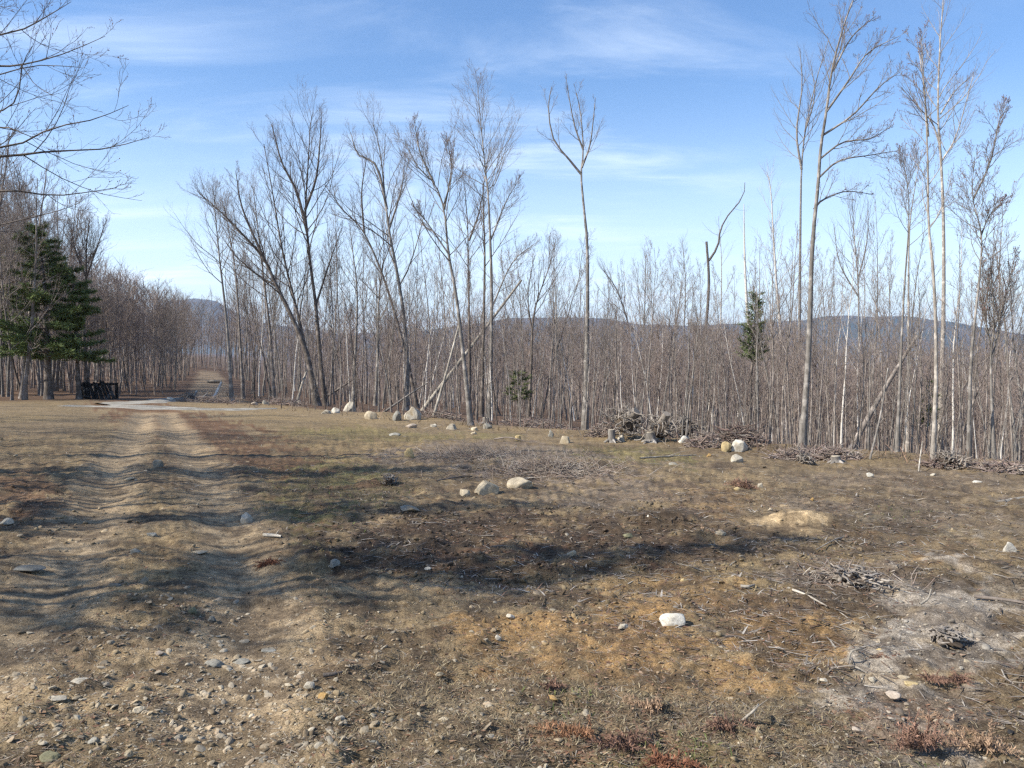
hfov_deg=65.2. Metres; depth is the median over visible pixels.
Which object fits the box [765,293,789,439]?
maple tree
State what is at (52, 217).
maple tree
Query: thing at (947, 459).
upturned stump
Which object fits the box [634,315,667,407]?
maple tree
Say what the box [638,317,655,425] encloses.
maple tree
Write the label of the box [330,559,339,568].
rock
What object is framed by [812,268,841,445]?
maple tree
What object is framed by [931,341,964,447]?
sapling
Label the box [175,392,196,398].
upturned stump
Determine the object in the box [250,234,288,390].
maple tree
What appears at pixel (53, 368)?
maple tree
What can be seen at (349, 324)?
maple tree
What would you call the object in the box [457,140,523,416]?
maple tree
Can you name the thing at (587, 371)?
sapling
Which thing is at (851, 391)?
wood
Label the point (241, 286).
maple tree
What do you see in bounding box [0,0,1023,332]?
sky
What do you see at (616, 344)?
maple tree
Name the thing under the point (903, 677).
rock
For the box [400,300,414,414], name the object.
sapling
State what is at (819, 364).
maple tree
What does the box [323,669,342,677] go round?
stick
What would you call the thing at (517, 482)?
boulder
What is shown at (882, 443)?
maple tree
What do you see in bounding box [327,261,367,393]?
maple tree
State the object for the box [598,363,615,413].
sapling
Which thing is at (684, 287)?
maple tree
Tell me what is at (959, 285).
birch tree
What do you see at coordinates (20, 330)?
pine tree
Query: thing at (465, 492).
rock
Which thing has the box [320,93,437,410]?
maple tree
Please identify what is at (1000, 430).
sapling
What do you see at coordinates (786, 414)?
sapling
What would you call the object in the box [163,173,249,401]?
maple tree
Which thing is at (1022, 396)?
maple tree
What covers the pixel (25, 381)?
maple tree
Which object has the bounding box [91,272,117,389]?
maple tree
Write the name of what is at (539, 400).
sapling
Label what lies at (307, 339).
maple tree
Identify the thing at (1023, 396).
maple tree
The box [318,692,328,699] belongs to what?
rock
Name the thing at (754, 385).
sapling
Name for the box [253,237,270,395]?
birch tree
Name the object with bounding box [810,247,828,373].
maple tree
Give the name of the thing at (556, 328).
maple tree
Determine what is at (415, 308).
maple tree
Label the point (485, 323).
birch tree
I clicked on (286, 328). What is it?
maple tree
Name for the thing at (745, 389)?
sapling
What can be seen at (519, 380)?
sapling
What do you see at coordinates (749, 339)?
pine tree
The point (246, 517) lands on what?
rock
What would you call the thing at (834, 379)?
sapling
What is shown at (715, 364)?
maple tree
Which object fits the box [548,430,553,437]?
rock
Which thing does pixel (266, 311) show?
maple tree
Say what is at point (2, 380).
maple tree
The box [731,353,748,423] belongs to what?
sapling
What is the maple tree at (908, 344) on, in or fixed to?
on the ground at (34, 415)
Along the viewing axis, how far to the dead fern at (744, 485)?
12.15 m
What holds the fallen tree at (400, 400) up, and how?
on the ground at (34, 415)
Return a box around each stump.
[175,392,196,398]
[380,472,398,484]
[480,417,493,424]
[599,402,653,440]
[604,429,620,442]
[641,431,661,443]
[644,410,681,441]
[672,411,706,437]
[794,452,816,463]
[827,455,847,463]
[834,564,896,590]
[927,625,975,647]
[929,447,970,469]
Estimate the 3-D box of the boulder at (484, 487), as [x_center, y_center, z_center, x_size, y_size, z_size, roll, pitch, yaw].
[-0.371,1.533,11.420,0.354,0.309,0.303,-1,2,-17]
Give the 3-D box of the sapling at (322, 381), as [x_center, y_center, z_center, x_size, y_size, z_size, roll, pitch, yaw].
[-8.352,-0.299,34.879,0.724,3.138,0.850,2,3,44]
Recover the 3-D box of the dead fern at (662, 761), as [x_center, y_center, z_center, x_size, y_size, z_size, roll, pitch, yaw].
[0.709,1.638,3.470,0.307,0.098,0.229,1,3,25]
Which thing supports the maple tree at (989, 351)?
on the ground at (34, 415)
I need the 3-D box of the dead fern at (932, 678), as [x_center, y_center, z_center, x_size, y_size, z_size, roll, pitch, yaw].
[2.348,1.636,4.466,0.191,0.073,0.170,0,2,0]
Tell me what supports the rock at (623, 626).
on the ground at (34, 415)
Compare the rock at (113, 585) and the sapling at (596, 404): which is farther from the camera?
the sapling at (596, 404)
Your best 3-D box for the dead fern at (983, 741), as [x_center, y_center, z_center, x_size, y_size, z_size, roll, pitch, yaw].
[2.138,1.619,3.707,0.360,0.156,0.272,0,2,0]
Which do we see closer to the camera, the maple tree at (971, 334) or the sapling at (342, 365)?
the maple tree at (971, 334)
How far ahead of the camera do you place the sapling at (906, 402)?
21.79 m
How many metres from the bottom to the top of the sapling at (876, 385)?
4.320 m
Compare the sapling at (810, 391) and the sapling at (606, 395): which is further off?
the sapling at (606, 395)
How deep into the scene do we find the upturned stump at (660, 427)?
20.37 m
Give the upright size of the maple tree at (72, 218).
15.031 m
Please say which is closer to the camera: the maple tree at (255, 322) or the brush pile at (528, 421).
the brush pile at (528, 421)
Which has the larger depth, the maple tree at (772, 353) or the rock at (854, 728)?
the maple tree at (772, 353)
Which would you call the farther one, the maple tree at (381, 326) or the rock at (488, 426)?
the maple tree at (381, 326)
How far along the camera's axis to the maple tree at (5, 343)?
51.97 m
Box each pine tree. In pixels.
[0,220,117,399]
[0,235,33,394]
[30,265,108,398]
[735,289,769,428]
[916,379,941,435]
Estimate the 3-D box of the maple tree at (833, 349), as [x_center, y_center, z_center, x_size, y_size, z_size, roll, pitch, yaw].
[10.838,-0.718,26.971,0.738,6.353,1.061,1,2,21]
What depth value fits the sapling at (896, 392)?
20.13 m
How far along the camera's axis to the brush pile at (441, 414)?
28.03 m
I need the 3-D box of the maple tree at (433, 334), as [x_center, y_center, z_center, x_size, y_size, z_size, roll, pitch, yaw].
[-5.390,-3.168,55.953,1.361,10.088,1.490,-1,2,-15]
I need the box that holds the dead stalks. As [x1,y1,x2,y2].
[113,388,1022,465]
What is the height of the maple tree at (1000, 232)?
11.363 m
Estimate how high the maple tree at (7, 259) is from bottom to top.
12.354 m
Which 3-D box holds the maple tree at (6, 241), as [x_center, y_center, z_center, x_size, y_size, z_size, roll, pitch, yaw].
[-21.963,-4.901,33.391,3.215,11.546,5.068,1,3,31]
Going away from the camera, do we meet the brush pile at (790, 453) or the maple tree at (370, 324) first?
the brush pile at (790, 453)
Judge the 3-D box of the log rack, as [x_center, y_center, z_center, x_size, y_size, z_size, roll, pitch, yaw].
[-18.854,0.325,36.391,1.959,1.013,0.762,0,2,0]
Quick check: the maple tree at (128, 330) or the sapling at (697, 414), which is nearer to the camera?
the sapling at (697, 414)
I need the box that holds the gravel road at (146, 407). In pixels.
[62,405,276,410]
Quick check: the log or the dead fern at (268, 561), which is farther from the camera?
the log
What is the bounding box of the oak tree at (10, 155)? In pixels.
[0,0,169,242]
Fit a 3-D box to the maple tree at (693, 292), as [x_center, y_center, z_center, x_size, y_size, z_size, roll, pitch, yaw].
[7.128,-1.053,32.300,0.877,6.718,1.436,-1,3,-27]
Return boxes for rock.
[0,518,13,524]
[13,565,45,571]
[39,750,60,762]
[50,695,66,701]
[70,677,88,683]
[87,737,99,744]
[108,583,120,586]
[124,749,133,757]
[130,548,140,553]
[132,706,144,712]
[140,576,147,584]
[146,532,157,536]
[153,460,163,467]
[155,650,164,655]
[188,607,196,613]
[193,550,206,553]
[204,659,223,667]
[207,616,216,622]
[232,658,249,664]
[240,512,252,523]
[261,647,275,651]
[303,681,314,689]
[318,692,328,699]
[321,410,330,413]
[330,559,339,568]
[331,407,339,412]
[335,716,344,720]
[400,505,419,511]
[404,448,413,457]
[406,423,416,427]
[446,424,456,429]
[460,489,469,496]
[483,423,491,428]
[506,614,514,618]
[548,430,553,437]
[549,695,558,700]
[559,436,569,443]
[567,550,576,555]
[617,435,624,441]
[618,624,627,628]
[623,533,632,538]
[678,436,688,442]
[715,530,725,535]
[730,454,742,462]
[852,726,860,731]
[868,677,875,682]
[885,690,900,699]
[897,675,909,678]
[904,681,917,685]
[1002,542,1016,551]
[1007,729,1014,734]
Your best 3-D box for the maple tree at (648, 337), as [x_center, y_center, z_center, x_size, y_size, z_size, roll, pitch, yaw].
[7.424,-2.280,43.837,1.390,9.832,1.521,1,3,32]
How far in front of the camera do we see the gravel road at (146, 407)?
30.26 m
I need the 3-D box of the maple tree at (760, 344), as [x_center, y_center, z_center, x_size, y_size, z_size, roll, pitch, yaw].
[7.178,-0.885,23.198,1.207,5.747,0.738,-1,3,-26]
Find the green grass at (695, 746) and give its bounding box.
[232,427,938,767]
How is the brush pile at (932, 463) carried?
on the ground at (34, 415)
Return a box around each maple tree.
[0,126,67,335]
[0,135,77,375]
[0,141,28,396]
[0,141,69,399]
[0,144,48,336]
[0,146,56,334]
[0,151,113,389]
[0,153,23,278]
[0,156,51,396]
[0,158,94,398]
[0,169,88,399]
[0,173,50,384]
[0,192,28,317]
[1,164,92,373]
[1,176,52,388]
[1,193,11,385]
[5,237,19,389]
[6,182,70,395]
[12,180,45,394]
[28,189,64,363]
[29,198,97,390]
[32,196,115,327]
[40,187,99,390]
[42,171,100,317]
[42,209,68,385]
[47,180,66,361]
[48,193,98,390]
[56,206,118,394]
[59,210,110,388]
[61,252,113,349]
[75,263,105,382]
[80,277,105,351]
[80,284,102,391]
[86,313,99,382]
[87,256,124,375]
[88,270,127,367]
[88,278,130,388]
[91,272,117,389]
[93,272,120,381]
[93,273,114,389]
[96,272,125,382]
[101,270,138,374]
[106,299,132,388]
[108,275,160,387]
[112,321,136,381]
[113,283,143,386]
[114,313,135,387]
[129,310,152,384]
[136,293,175,363]
[141,313,165,370]
[144,296,166,386]
[144,307,179,387]
[145,280,183,386]
[152,291,194,388]
[155,301,182,382]
[162,289,190,387]
[162,292,191,386]
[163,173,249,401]
[166,295,192,380]
[173,289,194,380]
[175,124,325,405]
[177,293,192,353]
[177,293,202,379]
[179,190,260,398]
[187,299,209,375]
[211,170,318,399]
[216,246,233,373]
[216,250,245,379]
[223,286,236,339]
[225,263,247,379]
[226,255,250,379]
[228,241,245,377]
[228,270,272,398]
[228,282,242,353]
[230,268,260,393]
[231,235,255,379]
[232,240,257,387]
[234,263,249,378]
[235,251,260,380]
[235,284,251,374]
[236,245,271,396]
[244,244,263,393]
[246,249,268,382]
[248,240,301,395]
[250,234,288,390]
[250,243,290,396]
[250,269,279,380]
[251,76,360,405]
[251,280,269,392]
[265,286,281,392]
[268,300,287,390]
[269,292,285,373]
[271,226,289,391]
[276,259,295,397]
[277,267,292,392]
[283,250,313,387]
[285,214,311,384]
[292,260,312,390]
[297,233,319,397]
[298,256,314,403]
[300,276,314,395]
[301,261,323,383]
[306,250,326,375]
[308,208,339,387]
[312,151,419,408]
[312,262,341,400]
[315,247,353,401]
[317,212,340,405]
[318,167,353,404]
[318,233,352,404]
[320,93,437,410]
[320,263,337,388]
[327,249,373,407]
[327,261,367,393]
[328,212,390,403]
[337,250,363,393]
[338,201,408,405]
[349,229,389,403]
[353,250,382,401]
[355,279,392,404]
[358,281,373,400]
[363,215,391,411]
[363,253,392,412]
[365,286,386,401]
[366,268,400,403]
[378,258,426,406]
[379,106,488,425]
[379,243,398,403]
[379,250,409,408]
[379,283,407,386]
[380,259,432,410]
[399,243,433,405]
[403,226,440,408]
[403,232,430,388]
[413,228,456,412]
[422,228,477,417]
[427,59,541,420]
[428,268,441,407]
[429,247,447,408]
[431,270,451,409]
[433,167,495,406]
[446,239,476,412]
[446,245,462,404]
[454,268,482,421]
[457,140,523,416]
[459,270,500,414]
[460,306,487,414]
[461,275,500,382]
[486,275,505,415]
[489,229,544,414]
[491,255,528,418]
[496,286,514,414]
[497,286,512,420]
[506,250,532,414]
[510,226,577,419]
[514,283,533,414]
[523,317,543,416]
[531,294,549,399]
[536,227,569,422]
[538,286,577,419]
[540,227,595,417]
[542,236,593,423]
[546,230,566,423]
[548,284,590,422]
[549,274,569,411]
[550,287,577,419]
[566,251,592,417]
[575,236,598,353]
[580,295,615,426]
[584,275,620,426]
[591,254,636,411]
[592,263,619,424]
[594,287,628,426]
[595,294,625,415]
[596,288,614,420]
[597,304,625,421]
[598,272,628,423]
[612,258,670,401]
[624,236,675,427]
[627,243,658,421]
[633,254,661,428]
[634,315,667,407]
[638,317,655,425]
[646,244,701,430]
[650,281,700,437]
[656,246,683,419]
[662,248,687,413]
[662,301,678,435]
[673,231,701,417]
[673,274,703,420]
[685,263,706,436]
[688,259,734,435]
[690,278,716,433]
[691,293,726,431]
[695,260,739,433]
[698,309,714,431]
[709,300,722,434]
[710,214,734,339]
[712,266,741,431]
[730,259,762,425]
[736,280,779,422]
[741,238,777,432]
[741,249,780,433]
[743,254,780,443]
[745,289,778,424]
[745,295,793,425]
[746,283,766,388]
[758,221,817,443]
[761,283,786,443]
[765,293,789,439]
[767,25,840,361]
[770,221,823,443]
[777,230,804,443]
[783,261,806,444]
[792,221,830,361]
[793,280,843,447]
[797,0,909,448]
[797,242,840,444]
[798,248,866,445]
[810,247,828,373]
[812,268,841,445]
[818,251,857,444]
[824,168,886,448]
[824,269,844,445]
[834,282,892,441]
[840,296,875,448]
[847,231,902,450]
[847,240,880,449]
[849,264,897,450]
[852,191,895,448]
[852,287,905,443]
[872,127,966,451]
[876,316,914,449]
[877,252,914,445]
[884,209,932,445]
[887,0,1006,451]
[888,140,976,451]
[888,294,929,452]
[892,275,942,450]
[892,277,926,452]
[897,21,964,458]
[905,252,935,452]
[920,233,952,355]
[921,294,949,453]
[925,317,944,451]
[929,94,1023,458]
[937,220,981,455]
[938,308,967,437]
[956,220,1017,440]
[958,312,1012,456]
[959,270,985,398]
[960,299,1001,458]
[962,238,1020,459]
[969,191,1023,457]
[977,250,1023,458]
[980,223,1023,461]
[984,221,1023,421]
[992,288,1019,458]
[997,333,1023,460]
[998,319,1023,458]
[1009,257,1023,460]
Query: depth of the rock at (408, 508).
9.45 m
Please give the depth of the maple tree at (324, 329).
68.57 m
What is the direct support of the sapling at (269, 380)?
on the ground at (34, 415)
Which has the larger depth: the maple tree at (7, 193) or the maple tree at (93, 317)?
the maple tree at (7, 193)
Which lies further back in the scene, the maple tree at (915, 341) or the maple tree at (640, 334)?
the maple tree at (640, 334)
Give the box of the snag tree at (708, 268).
[699,184,744,419]
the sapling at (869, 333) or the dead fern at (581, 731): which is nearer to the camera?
the dead fern at (581, 731)
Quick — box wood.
[0,237,1023,462]
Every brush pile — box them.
[176,389,238,403]
[265,391,308,406]
[356,439,619,465]
[419,449,684,487]
[420,403,465,421]
[495,409,578,429]
[583,416,618,437]
[682,428,722,448]
[705,420,774,447]
[746,437,834,460]
[769,555,934,589]
[811,440,867,461]
[904,445,981,469]
[969,454,1023,474]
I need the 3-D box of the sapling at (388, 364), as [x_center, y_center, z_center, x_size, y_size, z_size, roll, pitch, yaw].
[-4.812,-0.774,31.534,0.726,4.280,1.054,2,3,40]
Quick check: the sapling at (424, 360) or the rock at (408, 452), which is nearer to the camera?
the rock at (408, 452)
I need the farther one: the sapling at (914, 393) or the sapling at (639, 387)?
the sapling at (639, 387)
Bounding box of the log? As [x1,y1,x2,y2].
[207,380,221,382]
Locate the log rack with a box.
[81,380,118,398]
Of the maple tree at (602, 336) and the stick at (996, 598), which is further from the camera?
the maple tree at (602, 336)
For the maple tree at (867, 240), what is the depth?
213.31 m
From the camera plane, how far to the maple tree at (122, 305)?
72.68 m
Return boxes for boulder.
[344,402,355,411]
[364,411,377,418]
[392,411,401,420]
[404,407,421,419]
[474,480,498,495]
[507,477,532,488]
[659,613,685,626]
[721,441,731,451]
[731,440,747,451]
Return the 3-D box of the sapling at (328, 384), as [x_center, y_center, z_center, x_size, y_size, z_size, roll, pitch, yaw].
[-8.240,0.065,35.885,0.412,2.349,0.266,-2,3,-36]
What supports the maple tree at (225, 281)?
on the ground at (34, 415)
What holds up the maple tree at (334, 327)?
on the ground at (34, 415)
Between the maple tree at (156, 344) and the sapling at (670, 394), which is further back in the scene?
the maple tree at (156, 344)
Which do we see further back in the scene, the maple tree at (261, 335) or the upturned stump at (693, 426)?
the maple tree at (261, 335)
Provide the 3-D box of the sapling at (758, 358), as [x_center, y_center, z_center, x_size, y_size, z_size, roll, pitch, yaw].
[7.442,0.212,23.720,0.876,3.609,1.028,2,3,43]
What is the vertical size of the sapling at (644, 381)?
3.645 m
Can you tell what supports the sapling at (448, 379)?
on the ground at (34, 415)
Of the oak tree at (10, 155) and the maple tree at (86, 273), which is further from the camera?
the maple tree at (86, 273)
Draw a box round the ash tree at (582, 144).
[536,73,606,429]
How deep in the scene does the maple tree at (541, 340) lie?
35.34 m
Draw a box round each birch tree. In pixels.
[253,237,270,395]
[291,271,299,391]
[292,259,314,399]
[337,274,354,401]
[393,259,412,382]
[419,247,451,404]
[424,261,444,403]
[428,239,465,398]
[441,260,455,407]
[472,276,496,391]
[475,277,489,396]
[489,267,501,420]
[496,296,511,419]
[532,290,554,416]
[547,264,574,420]
[616,326,627,407]
[621,259,651,418]
[627,314,637,430]
[654,273,670,420]
[684,289,706,419]
[706,274,720,429]
[717,294,743,424]
[727,208,762,421]
[753,155,801,434]
[760,259,784,440]
[825,270,851,446]
[835,220,863,444]
[844,281,872,442]
[902,272,933,450]
[930,217,974,454]
[954,312,976,457]
[1000,294,1018,459]
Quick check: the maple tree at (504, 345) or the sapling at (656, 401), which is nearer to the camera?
the sapling at (656, 401)
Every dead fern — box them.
[252,556,285,570]
[530,714,601,741]
[538,672,569,690]
[585,720,653,751]
[618,683,666,717]
[638,744,709,767]
[699,524,717,536]
[703,705,763,736]
[724,473,757,488]
[870,652,899,659]
[886,705,967,753]
[915,668,954,685]
[917,708,960,730]
[935,668,977,687]
[937,716,1023,758]
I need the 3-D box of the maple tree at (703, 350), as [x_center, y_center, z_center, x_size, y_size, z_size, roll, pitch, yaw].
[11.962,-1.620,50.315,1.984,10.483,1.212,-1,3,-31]
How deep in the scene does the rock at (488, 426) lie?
24.37 m
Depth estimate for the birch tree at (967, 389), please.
29.02 m
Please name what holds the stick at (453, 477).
on the ground at (34, 415)
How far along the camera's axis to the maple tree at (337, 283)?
44.86 m
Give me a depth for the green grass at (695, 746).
4.19 m
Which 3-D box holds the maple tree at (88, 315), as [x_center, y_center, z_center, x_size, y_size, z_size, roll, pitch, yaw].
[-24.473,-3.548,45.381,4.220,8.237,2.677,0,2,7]
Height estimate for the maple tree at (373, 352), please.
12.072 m
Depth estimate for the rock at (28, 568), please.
6.61 m
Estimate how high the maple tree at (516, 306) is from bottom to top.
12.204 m
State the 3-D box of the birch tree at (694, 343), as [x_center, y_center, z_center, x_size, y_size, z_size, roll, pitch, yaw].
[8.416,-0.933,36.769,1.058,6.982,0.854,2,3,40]
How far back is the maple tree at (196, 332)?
86.38 m
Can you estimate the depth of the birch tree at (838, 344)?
38.93 m
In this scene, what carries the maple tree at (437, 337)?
on the ground at (34, 415)
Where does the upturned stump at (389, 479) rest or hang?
on the ground at (34, 415)
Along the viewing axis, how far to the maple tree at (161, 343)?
52.58 m
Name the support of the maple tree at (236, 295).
on the ground at (34, 415)
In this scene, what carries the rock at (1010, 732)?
on the ground at (34, 415)
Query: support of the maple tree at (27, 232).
on the ground at (34, 415)
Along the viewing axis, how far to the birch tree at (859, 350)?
42.43 m
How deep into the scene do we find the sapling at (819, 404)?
20.00 m
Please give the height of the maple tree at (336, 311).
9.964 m
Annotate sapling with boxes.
[264,324,272,405]
[268,314,283,397]
[293,353,300,402]
[295,336,307,406]
[312,360,316,408]
[315,341,331,409]
[325,360,332,408]
[331,318,352,410]
[338,339,354,401]
[345,339,364,411]
[350,354,358,411]
[359,338,374,410]
[372,371,381,411]
[377,311,401,411]
[384,344,396,411]
[389,330,401,410]
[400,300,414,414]
[408,356,418,406]
[410,310,433,411]
[425,342,435,407]
[433,354,439,402]
[442,335,455,409]
[446,332,457,411]
[451,352,461,420]
[460,282,492,422]
[474,300,499,422]
[477,338,492,422]
[481,335,502,424]
[491,334,509,420]
[503,330,516,419]
[503,369,533,418]
[513,331,524,426]
[517,369,529,418]
[530,342,553,428]
[531,371,545,420]
[545,300,572,428]
[547,314,560,427]
[559,310,587,429]
[562,313,579,429]
[573,288,604,429]
[579,323,596,407]
[592,382,601,426]
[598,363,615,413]
[605,281,628,414]
[607,352,621,416]
[625,313,642,432]
[628,354,650,417]
[634,311,654,433]
[652,377,661,419]
[658,305,687,436]
[664,357,673,411]
[673,290,699,435]
[674,308,704,436]
[682,338,701,435]
[701,357,717,430]
[705,330,726,429]
[710,340,726,431]
[725,355,738,424]
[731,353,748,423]
[737,346,751,426]
[743,326,764,434]
[743,331,773,429]
[749,297,784,436]
[764,368,779,442]
[768,346,783,443]
[769,291,799,443]
[782,304,811,426]
[790,368,798,443]
[795,319,819,444]
[809,361,824,445]
[813,316,839,447]
[819,300,853,446]
[833,318,862,447]
[844,358,870,448]
[851,319,875,449]
[852,305,886,449]
[858,308,889,450]
[861,307,882,449]
[879,389,892,450]
[886,328,911,451]
[895,335,917,451]
[897,337,931,453]
[900,290,930,452]
[917,346,939,453]
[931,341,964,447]
[938,360,952,451]
[939,324,956,454]
[947,309,975,457]
[951,314,968,455]
[956,348,977,423]
[982,382,1000,458]
[983,326,1003,458]
[988,288,1023,460]
[993,349,1014,458]
[997,366,1016,460]
[1009,326,1023,461]
[1014,345,1023,420]
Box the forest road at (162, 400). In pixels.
[95,397,182,404]
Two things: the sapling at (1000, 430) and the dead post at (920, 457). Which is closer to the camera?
the dead post at (920, 457)
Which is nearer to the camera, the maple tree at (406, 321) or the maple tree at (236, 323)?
the maple tree at (406, 321)
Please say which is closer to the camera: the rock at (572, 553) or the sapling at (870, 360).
the rock at (572, 553)
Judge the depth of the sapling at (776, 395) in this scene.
21.17 m
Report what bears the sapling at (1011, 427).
on the ground at (34, 415)
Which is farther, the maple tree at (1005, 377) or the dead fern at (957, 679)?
the maple tree at (1005, 377)
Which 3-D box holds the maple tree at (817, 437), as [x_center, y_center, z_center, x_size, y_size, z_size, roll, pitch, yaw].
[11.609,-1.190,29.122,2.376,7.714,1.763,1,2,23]
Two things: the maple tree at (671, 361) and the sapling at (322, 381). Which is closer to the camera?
the maple tree at (671, 361)
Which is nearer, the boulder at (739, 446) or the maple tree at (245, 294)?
the boulder at (739, 446)
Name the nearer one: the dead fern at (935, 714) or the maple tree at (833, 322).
the dead fern at (935, 714)
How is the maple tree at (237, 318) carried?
on the ground at (34, 415)
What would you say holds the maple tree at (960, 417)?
on the ground at (34, 415)
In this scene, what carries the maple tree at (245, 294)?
on the ground at (34, 415)
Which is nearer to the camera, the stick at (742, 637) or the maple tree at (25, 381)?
the stick at (742, 637)
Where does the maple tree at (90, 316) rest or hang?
on the ground at (34, 415)
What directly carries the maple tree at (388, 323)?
on the ground at (34, 415)
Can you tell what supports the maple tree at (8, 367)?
on the ground at (34, 415)
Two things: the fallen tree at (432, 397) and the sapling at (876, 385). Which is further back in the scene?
the fallen tree at (432, 397)
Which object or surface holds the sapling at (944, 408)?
on the ground at (34, 415)
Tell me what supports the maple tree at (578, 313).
on the ground at (34, 415)
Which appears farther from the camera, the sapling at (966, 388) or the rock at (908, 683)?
the sapling at (966, 388)
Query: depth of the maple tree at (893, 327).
23.17 m
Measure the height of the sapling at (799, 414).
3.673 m
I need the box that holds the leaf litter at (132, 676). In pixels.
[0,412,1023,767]
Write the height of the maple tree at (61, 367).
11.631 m
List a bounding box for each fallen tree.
[297,369,307,399]
[321,379,352,399]
[383,382,427,411]
[421,277,522,410]
[429,323,459,417]
[848,335,916,448]
[869,366,889,458]
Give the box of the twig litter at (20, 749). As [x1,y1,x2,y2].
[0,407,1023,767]
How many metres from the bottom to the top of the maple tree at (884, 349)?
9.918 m
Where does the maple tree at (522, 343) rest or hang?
on the ground at (34, 415)
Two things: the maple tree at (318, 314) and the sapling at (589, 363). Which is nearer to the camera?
the sapling at (589, 363)
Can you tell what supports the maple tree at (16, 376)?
on the ground at (34, 415)
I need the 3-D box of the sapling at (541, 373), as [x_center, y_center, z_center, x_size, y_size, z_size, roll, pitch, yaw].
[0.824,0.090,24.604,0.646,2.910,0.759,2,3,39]
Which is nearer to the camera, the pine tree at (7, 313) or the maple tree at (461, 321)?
the maple tree at (461, 321)
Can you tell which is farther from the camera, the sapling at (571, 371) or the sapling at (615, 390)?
the sapling at (615, 390)
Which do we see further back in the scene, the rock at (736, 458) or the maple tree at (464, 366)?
the maple tree at (464, 366)
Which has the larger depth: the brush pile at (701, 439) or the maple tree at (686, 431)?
the maple tree at (686, 431)
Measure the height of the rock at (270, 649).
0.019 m
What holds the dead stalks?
on the ground at (34, 415)
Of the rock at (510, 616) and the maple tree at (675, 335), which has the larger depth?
the maple tree at (675, 335)
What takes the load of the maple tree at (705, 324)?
on the ground at (34, 415)
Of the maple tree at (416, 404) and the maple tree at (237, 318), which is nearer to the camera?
the maple tree at (416, 404)
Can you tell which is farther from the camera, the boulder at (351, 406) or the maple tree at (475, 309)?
the maple tree at (475, 309)
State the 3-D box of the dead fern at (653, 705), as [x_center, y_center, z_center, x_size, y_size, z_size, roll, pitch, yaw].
[0.676,1.612,4.048,0.250,0.145,0.263,0,2,0]
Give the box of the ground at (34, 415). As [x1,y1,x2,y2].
[0,353,1023,767]
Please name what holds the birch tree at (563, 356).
on the ground at (34, 415)
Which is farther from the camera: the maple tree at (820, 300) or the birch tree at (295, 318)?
the birch tree at (295, 318)
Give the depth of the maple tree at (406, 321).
41.60 m
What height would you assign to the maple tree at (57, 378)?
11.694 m
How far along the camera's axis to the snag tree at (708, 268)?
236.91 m
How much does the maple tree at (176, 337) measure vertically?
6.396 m
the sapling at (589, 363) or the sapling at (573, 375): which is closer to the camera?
the sapling at (589, 363)
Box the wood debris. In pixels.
[0,404,1023,733]
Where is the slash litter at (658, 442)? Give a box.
[177,393,1023,478]
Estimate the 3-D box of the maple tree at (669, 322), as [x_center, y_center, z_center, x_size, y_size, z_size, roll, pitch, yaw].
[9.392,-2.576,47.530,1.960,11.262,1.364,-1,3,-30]
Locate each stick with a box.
[262,529,282,536]
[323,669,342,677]
[435,475,470,480]
[494,437,525,441]
[639,450,695,458]
[724,635,751,643]
[740,584,754,587]
[741,700,766,719]
[787,584,827,606]
[816,536,846,549]
[847,648,862,662]
[919,589,933,604]
[974,595,1023,603]
[997,496,1023,501]
[1001,669,1023,682]
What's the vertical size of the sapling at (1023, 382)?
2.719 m
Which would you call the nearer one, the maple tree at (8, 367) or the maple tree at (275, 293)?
the maple tree at (8, 367)
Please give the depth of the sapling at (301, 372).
35.87 m
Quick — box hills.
[42,298,1023,365]
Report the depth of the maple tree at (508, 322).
31.27 m
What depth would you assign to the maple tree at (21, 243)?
39.37 m
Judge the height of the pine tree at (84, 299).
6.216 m
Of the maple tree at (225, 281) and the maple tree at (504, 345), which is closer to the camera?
the maple tree at (504, 345)
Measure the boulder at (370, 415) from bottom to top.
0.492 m
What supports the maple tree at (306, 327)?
on the ground at (34, 415)
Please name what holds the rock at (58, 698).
on the ground at (34, 415)
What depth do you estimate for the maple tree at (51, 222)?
53.69 m
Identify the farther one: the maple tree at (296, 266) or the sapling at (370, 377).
the maple tree at (296, 266)
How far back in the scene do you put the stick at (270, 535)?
8.02 m
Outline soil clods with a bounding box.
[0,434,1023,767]
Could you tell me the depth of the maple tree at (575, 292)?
44.66 m
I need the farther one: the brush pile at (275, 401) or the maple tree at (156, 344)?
the maple tree at (156, 344)
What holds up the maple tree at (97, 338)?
on the ground at (34, 415)
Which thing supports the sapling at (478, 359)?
on the ground at (34, 415)
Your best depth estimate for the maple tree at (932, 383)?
20.79 m
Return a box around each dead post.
[212,382,222,398]
[918,441,922,470]
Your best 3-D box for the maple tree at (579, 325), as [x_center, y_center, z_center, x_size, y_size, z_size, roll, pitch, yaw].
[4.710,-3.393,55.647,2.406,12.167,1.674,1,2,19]
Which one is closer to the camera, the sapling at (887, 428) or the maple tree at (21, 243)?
the sapling at (887, 428)
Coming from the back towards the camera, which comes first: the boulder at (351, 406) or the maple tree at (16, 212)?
the maple tree at (16, 212)
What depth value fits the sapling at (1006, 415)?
17.46 m
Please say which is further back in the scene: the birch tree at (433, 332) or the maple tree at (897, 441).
the birch tree at (433, 332)

